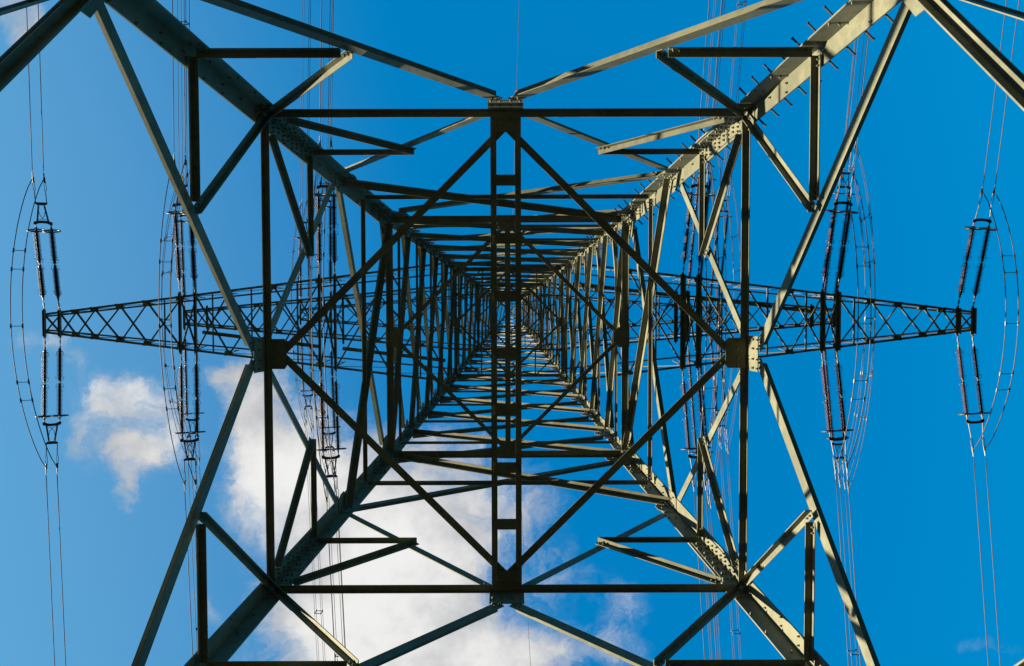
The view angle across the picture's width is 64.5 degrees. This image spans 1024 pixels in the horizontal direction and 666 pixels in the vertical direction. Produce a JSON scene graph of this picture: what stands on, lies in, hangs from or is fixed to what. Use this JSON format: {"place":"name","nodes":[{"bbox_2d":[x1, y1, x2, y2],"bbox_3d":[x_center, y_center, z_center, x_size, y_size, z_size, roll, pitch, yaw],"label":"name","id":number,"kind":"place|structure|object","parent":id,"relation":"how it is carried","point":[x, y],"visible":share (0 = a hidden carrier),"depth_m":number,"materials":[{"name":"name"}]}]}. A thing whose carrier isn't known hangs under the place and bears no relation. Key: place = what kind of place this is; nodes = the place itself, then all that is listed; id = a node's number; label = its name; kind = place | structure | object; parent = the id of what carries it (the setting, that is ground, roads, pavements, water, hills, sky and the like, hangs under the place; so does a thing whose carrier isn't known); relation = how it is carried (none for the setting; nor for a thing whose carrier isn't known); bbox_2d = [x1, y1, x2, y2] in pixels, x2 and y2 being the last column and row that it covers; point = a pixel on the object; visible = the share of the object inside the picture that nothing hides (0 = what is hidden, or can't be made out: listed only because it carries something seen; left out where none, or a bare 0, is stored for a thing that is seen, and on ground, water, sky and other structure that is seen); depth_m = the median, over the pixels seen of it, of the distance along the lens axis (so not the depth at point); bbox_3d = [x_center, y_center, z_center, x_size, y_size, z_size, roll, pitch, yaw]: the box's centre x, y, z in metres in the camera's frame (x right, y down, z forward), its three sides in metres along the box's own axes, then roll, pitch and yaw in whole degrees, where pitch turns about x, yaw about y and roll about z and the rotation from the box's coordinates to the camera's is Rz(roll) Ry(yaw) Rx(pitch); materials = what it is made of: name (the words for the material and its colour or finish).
{"place":"outdoors","nodes":[
{"label":"outdoors","id":0,"kind":"place"},
{"bbox_2d":[326,474,344,660],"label":"conductor bundle","id":1,"kind":"object","parent":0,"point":[339,582],"visible":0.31,"depth_m":38.23,"materials":[{"name":"metal"}]},
{"bbox_2d":[0,0,1023,665],"label":"sky","id":2,"kind":"structure","parent":0,"point":[923,138],"materials":[{"name":"blue"}]},
{"bbox_2d":[723,0,746,173],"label":"conductor bundle","id":3,"kind":"object","parent":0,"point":[732,65],"visible":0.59,"depth_m":46.36,"materials":[{"name":"metal"}]},
{"bbox_3d":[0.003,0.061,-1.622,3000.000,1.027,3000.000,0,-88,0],"label":"ground","id":4,"kind":"structure","parent":0,"visible":0},
{"bbox_2d":[0,0,1023,665],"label":"lattice tower","id":5,"kind":"structure","parent":4,"relation":"on","point":[730,122],"depth_m":11.29,"materials":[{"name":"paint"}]},
{"bbox_2d":[26,172,61,309],"bbox_3d":[-16.086,-3.117,27.961,1.108,0.578,4.750,3,-75,0],"label":"insulator set","id":6,"kind":"object","parent":5,"relation":"attached to","point":[51,231],"visible":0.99,"depth_m":28.00,"materials":[{"name":"brown ceramic"}]},
{"bbox_2d":[26,4,43,170],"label":"conductor bundle","id":7,"kind":"object","parent":6,"relation":"hanging from","point":[41,99],"visible":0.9,"depth_m":27.02,"materials":[{"name":"metal"}]},
{"bbox_2d":[35,336,68,473],"bbox_3d":[-16.059,2.493,28.339,1.108,0.578,4.750,-3,-96,0],"label":"insulator set","id":8,"kind":"object","parent":5,"relation":"attached to","point":[45,376],"visible":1,"depth_m":28.33,"materials":[{"name":"metal"}]},
{"bbox_2d":[10,179,56,466],"bbox_3d":[-15.960,-0.252,27.005,0.465,1.760,9.836,0,-88,0],"label":"jumper loop","id":9,"kind":"object","parent":8,"relation":"hanging from","point":[22,269],"visible":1,"depth_m":26.44,"materials":[{"name":"metal"}]},
{"bbox_2d":[46,475,65,665],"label":"conductor bundle","id":10,"kind":"object","parent":8,"relation":"hanging from","point":[50,571],"visible":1,"depth_m":27.98,"materials":[{"name":"metal"}]},
{"bbox_2d":[166,154,198,292],"bbox_3d":[-11.307,-3.718,27.946,1.108,0.578,4.750,3,-75,0],"label":"insulator set","id":11,"kind":"object","parent":5,"relation":"attached to","point":[178,269],"visible":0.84,"depth_m":28.12,"materials":[{"name":"metal"}]},
{"bbox_2d":[172,0,185,152],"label":"conductor bundle","id":12,"kind":"object","parent":11,"relation":"hanging from","point":[173,92],"visible":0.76,"depth_m":27.07,"materials":[{"name":"metal"}]},
{"bbox_2d":[178,169,196,305],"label":"insulator set","id":13,"kind":"object","parent":5,"relation":"attached to","point":[182,252],"visible":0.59,"depth_m":38.09,"materials":[{"name":"brown ceramic"}]},
{"bbox_2d":[161,171,198,461],"bbox_3d":[-15.024,-0.652,36.679,0.503,2.983,13.648,0,-88,0],"label":"jumper loop","id":14,"kind":"object","parent":13,"relation":"hanging from","point":[162,273],"visible":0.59,"depth_m":35.73,"materials":[{"name":"metal"}]},
{"bbox_2d":[177,0,189,167],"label":"conductor bundle","id":15,"kind":"object","parent":13,"relation":"hanging from","point":[188,24],"visible":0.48,"depth_m":36.72,"materials":[{"name":"metal"}]},
{"bbox_2d":[173,356,205,489],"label":"insulator set","id":16,"kind":"object","parent":5,"relation":"attached to","point":[196,394],"visible":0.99,"depth_m":28.36,"materials":[{"name":"metal"}]},
{"bbox_2d":[158,162,195,482],"bbox_3d":[-11.180,-0.264,27.012,0.466,1.760,11.015,0,-88,0],"label":"jumper loop","id":17,"kind":"object","parent":16,"relation":"hanging from","point":[170,325],"visible":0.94,"depth_m":26.39,"materials":[{"name":"metal"}]},
{"bbox_2d":[184,491,197,655],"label":"conductor bundle","id":18,"kind":"object","parent":16,"relation":"hanging from","point":[189,581],"visible":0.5,"depth_m":28.01,"materials":[{"name":"metal"}]},
{"bbox_2d":[182,330,203,468],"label":"insulator set","id":19,"kind":"object","parent":5,"relation":"attached to","point":[185,357],"visible":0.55,"depth_m":38.41,"materials":[{"name":"metal"}]},
{"bbox_2d":[188,460,200,644],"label":"conductor bundle","id":20,"kind":"object","parent":19,"relation":"hanging from","point":[195,543],"visible":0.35,"depth_m":37.93,"materials":[{"name":"metal"}]},
{"bbox_2d":[295,197,310,304],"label":"insulator set","id":21,"kind":"object","parent":5,"relation":"attached to","point":[300,270],"visible":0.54,"depth_m":48.33,"materials":[{"name":"metal"}]},
{"bbox_2d":[300,0,310,195],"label":"conductor bundle","id":22,"kind":"object","parent":21,"relation":"hanging from","point":[309,90],"visible":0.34,"depth_m":46.62,"materials":[{"name":"metal"}]},
{"bbox_2d":[299,326,313,433],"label":"insulator set","id":23,"kind":"object","parent":5,"relation":"attached to","point":[302,368],"visible":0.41,"depth_m":48.60,"materials":[{"name":"metal"}]},
{"bbox_2d":[291,199,312,427],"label":"jumper loop","id":24,"kind":"object","parent":23,"relation":"hanging from","point":[293,251],"visible":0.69,"depth_m":46.11,"materials":[{"name":"metal"}]},
{"bbox_2d":[305,433,324,660],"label":"conductor bundle","id":25,"kind":"object","parent":23,"relation":"hanging from","point":[315,612],"visible":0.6,"depth_m":48.18,"materials":[{"name":"metal"}]},
{"bbox_2d":[313,136,338,274],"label":"insulator set","id":26,"kind":"object","parent":5,"relation":"attached to","point":[334,233],"visible":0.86,"depth_m":28.07,"materials":[{"name":"metal"}]},
{"bbox_2d":[319,0,333,133],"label":"conductor bundle","id":27,"kind":"object","parent":26,"relation":"hanging from","point":[320,63],"visible":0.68,"depth_m":27.05,"materials":[{"name":"metal"}]},
{"bbox_2d":[315,175,336,291],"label":"insulator set","id":28,"kind":"object","parent":5,"relation":"attached to","point":[330,271],"visible":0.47,"depth_m":38.13,"materials":[{"name":"metal"}]},
{"bbox_2d":[321,0,332,146],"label":"conductor bundle","id":29,"kind":"object","parent":28,"relation":"hanging from","point":[322,81],"visible":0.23,"depth_m":36.84,"materials":[{"name":"metal"}]},
{"bbox_2d":[318,346,339,480],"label":"insulator set","id":30,"kind":"object","parent":5,"relation":"attached to","point":[333,385],"visible":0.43,"depth_m":38.44,"materials":[{"name":"metal"}]},
{"bbox_2d":[309,173,335,473],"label":"jumper loop","id":31,"kind":"object","parent":30,"relation":"hanging from","point":[324,411],"visible":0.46,"depth_m":36.00,"materials":[{"name":"metal"}]},
{"bbox_2d":[316,370,346,506],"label":"insulator set","id":32,"kind":"object","parent":5,"relation":"attached to","point":[321,423],"visible":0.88,"depth_m":28.36,"materials":[{"name":"metal"}]},
{"bbox_2d":[311,143,337,499],"bbox_3d":[-6.265,-0.276,27.020,0.468,1.760,12.224,0,-88,0],"label":"jumper loop","id":33,"kind":"object","parent":32,"relation":"hanging from","point":[323,325],"visible":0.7,"depth_m":26.35,"materials":[{"name":"metal"}]},
{"bbox_2d":[328,529,345,659],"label":"conductor bundle","id":34,"kind":"object","parent":32,"relation":"hanging from","point":[342,595],"visible":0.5,"depth_m":28.04,"materials":[{"name":"metal"}]},
{"bbox_2d":[510,19,518,290],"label":"earth wire","id":35,"kind":"object","parent":5,"relation":"attached to","point":[516,89],"visible":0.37,"depth_m":62.74,"materials":[{"name":"metal"}]},
{"bbox_2d":[510,319,530,665],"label":"earth wire","id":36,"kind":"object","parent":5,"relation":"attached to","point":[524,563],"visible":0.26,"depth_m":64.08,"materials":[{"name":"metal"}]},
{"bbox_2d":[680,369,712,490],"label":"insulator set","id":37,"kind":"object","parent":5,"relation":"attached to","point":[686,422],"visible":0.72,"depth_m":28.43,"materials":[{"name":"metal"}]},
{"bbox_2d":[694,492,716,659],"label":"conductor bundle","id":38,"kind":"object","parent":37,"relation":"hanging from","point":[711,583],"visible":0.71,"depth_m":28.11,"materials":[{"name":"metal"}]},
{"bbox_2d":[693,161,719,484],"bbox_3d":[6.499,-0.314,27.122,0.495,1.742,11.246,0,-88,0],"label":"jumper loop","id":39,"kind":"object","parent":37,"relation":"hanging from","point":[718,324],"visible":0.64,"depth_m":26.43,"materials":[{"name":"metal"}]},
{"bbox_2d":[680,161,713,273],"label":"insulator set","id":40,"kind":"object","parent":5,"relation":"attached to","point":[687,233],"visible":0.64,"depth_m":28.06,"materials":[{"name":"metal"}]},
{"bbox_2d":[698,0,721,138],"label":"conductor bundle","id":41,"kind":"object","parent":40,"relation":"hanging from","point":[704,60],"visible":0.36,"depth_m":27.05,"materials":[{"name":"metal"}]},
{"bbox_2d":[687,345,712,506],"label":"insulator set","id":42,"kind":"object","parent":5,"relation":"attached to","point":[694,431],"visible":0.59,"depth_m":38.45,"materials":[{"name":"metal"}]},
{"bbox_2d":[703,511,720,659],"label":"conductor bundle","id":43,"kind":"object","parent":42,"relation":"hanging from","point":[714,597],"visible":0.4,"depth_m":37.94,"materials":[{"name":"metal"}]},
{"bbox_2d":[703,153,726,501],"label":"jumper loop","id":44,"kind":"object","parent":42,"relation":"hanging from","point":[714,378],"visible":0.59,"depth_m":35.53,"materials":[{"name":"metal"}]},
{"bbox_2d":[687,129,715,289],"bbox_3d":[8.845,-5.829,37.852,1.108,0.578,7.830,3,-78,0],"label":"insulator set","id":45,"kind":"object","parent":5,"relation":"attached to","point":[691,253],"visible":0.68,"depth_m":38.08,"materials":[{"name":"metal"}]},
{"bbox_2d":[706,0,724,107],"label":"conductor bundle","id":46,"kind":"object","parent":45,"relation":"hanging from","point":[718,57],"visible":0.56,"depth_m":36.57,"materials":[{"name":"metal"}]},
{"bbox_2d":[709,326,729,453],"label":"insulator set","id":47,"kind":"object","parent":5,"relation":"attached to","point":[714,383],"visible":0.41,"depth_m":48.57,"materials":[{"name":"metal"}]},
{"bbox_2d":[720,450,741,659],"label":"conductor bundle","id":48,"kind":"object","parent":47,"relation":"hanging from","point":[726,551],"visible":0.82,"depth_m":48.11,"materials":[{"name":"metal"}]},
{"bbox_2d":[708,176,732,303],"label":"insulator set","id":49,"kind":"object","parent":5,"relation":"attached to","point":[723,259],"visible":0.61,"depth_m":48.07,"materials":[{"name":"metal"}]},
{"bbox_2d":[719,179,740,449],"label":"jumper loop","id":50,"kind":"object","parent":49,"relation":"hanging from","point":[733,277],"visible":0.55,"depth_m":46.04,"materials":[{"name":"metal"}]},
{"bbox_2d":[823,330,849,493],"bbox_3d":[15.329,3.639,38.443,1.108,0.578,7.830,-3,-95,0],"label":"insulator set","id":51,"kind":"object","parent":5,"relation":"attached to","point":[830,410],"visible":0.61,"depth_m":38.39,"materials":[{"name":"metal"}]},
{"bbox_2d":[840,488,860,661],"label":"conductor bundle","id":52,"kind":"object","parent":51,"relation":"hanging from","point":[851,579],"visible":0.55,"depth_m":37.96,"materials":[{"name":"metal"}]},
{"bbox_2d":[820,353,853,473],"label":"insulator set","id":53,"kind":"object","parent":5,"relation":"attached to","point":[827,407],"visible":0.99,"depth_m":28.40,"materials":[{"name":"metal"}]},
{"bbox_2d":[835,475,860,665],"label":"conductor bundle","id":54,"kind":"object","parent":53,"relation":"hanging from","point":[853,561],"visible":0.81,"depth_m":28.12,"materials":[{"name":"metal"}]},
{"bbox_2d":[835,175,871,466],"bbox_3d":[11.414,-0.327,27.128,0.494,1.742,10.037,0,-88,0],"label":"jumper loop","id":55,"kind":"object","parent":53,"relation":"hanging from","point":[866,380],"visible":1,"depth_m":26.55,"materials":[{"name":"metal"}]},
{"bbox_2d":[820,168,858,290],"bbox_3d":[11.301,-3.533,28.043,1.108,0.578,4.250,3,-75,0],"label":"insulator set","id":56,"kind":"object","parent":5,"relation":"attached to","point":[834,211],"visible":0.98,"depth_m":28.06,"materials":[{"name":"ceramic"}]},
{"bbox_2d":[846,28,869,166],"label":"conductor bundle","id":57,"kind":"object","parent":56,"relation":"hanging from","point":[862,89],"visible":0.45,"depth_m":27.09,"materials":[{"name":"metal"}]},
{"bbox_2d":[823,140,856,303],"bbox_3d":[15.287,-5.166,37.887,1.108,0.578,7.830,3,-78,0],"label":"insulator set","id":58,"kind":"object","parent":5,"relation":"attached to","point":[842,235],"visible":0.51,"depth_m":37.83,"materials":[{"name":"brown ceramic"}]},
{"bbox_2d":[836,144,875,487],"bbox_3d":[15.489,-0.716,36.560,0.467,3.020,16.075,0,-88,0],"label":"jumper loop","id":59,"kind":"object","parent":58,"relation":"hanging from","point":[861,372],"visible":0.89,"depth_m":35.56,"materials":[{"name":"metal"}]},
{"bbox_2d":[845,32,867,132],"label":"conductor bundle","id":60,"kind":"object","parent":58,"relation":"hanging from","point":[854,77],"visible":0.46,"depth_m":36.69,"materials":[{"name":"metal"}]},
{"bbox_2d":[955,334,989,455],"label":"insulator set","id":61,"kind":"object","parent":5,"relation":"attached to","point":[963,386],"visible":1,"depth_m":28.39,"materials":[{"name":"ceramic"}]},
{"bbox_2d":[973,457,1000,665],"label":"conductor bundle","id":62,"kind":"object","parent":61,"relation":"hanging from","point":[981,562],"visible":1,"depth_m":28.07,"materials":[{"name":"metal"}]},
{"bbox_2d":[973,192,1018,449],"bbox_3d":[16.194,-0.339,27.135,0.492,1.741,8.858,0,-88,0],"label":"jumper loop","id":63,"kind":"object","parent":61,"relation":"hanging from","point":[1006,323],"visible":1,"depth_m":26.56,"materials":[{"name":"metal"}]},
{"bbox_2d":[957,185,997,306],"bbox_3d":[16.082,-2.956,28.072,1.108,0.578,4.250,3,-75,0],"label":"insulator set","id":64,"kind":"object","parent":5,"relation":"attached to","point":[988,229],"visible":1,"depth_m":28.08,"materials":[{"name":"brown ceramic"}]},
{"bbox_2d":[983,0,1019,183],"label":"conductor bundle","id":65,"kind":"object","parent":64,"relation":"hanging from","point":[994,99],"visible":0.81,"depth_m":27.18,"materials":[{"name":"metal"}]}
]}

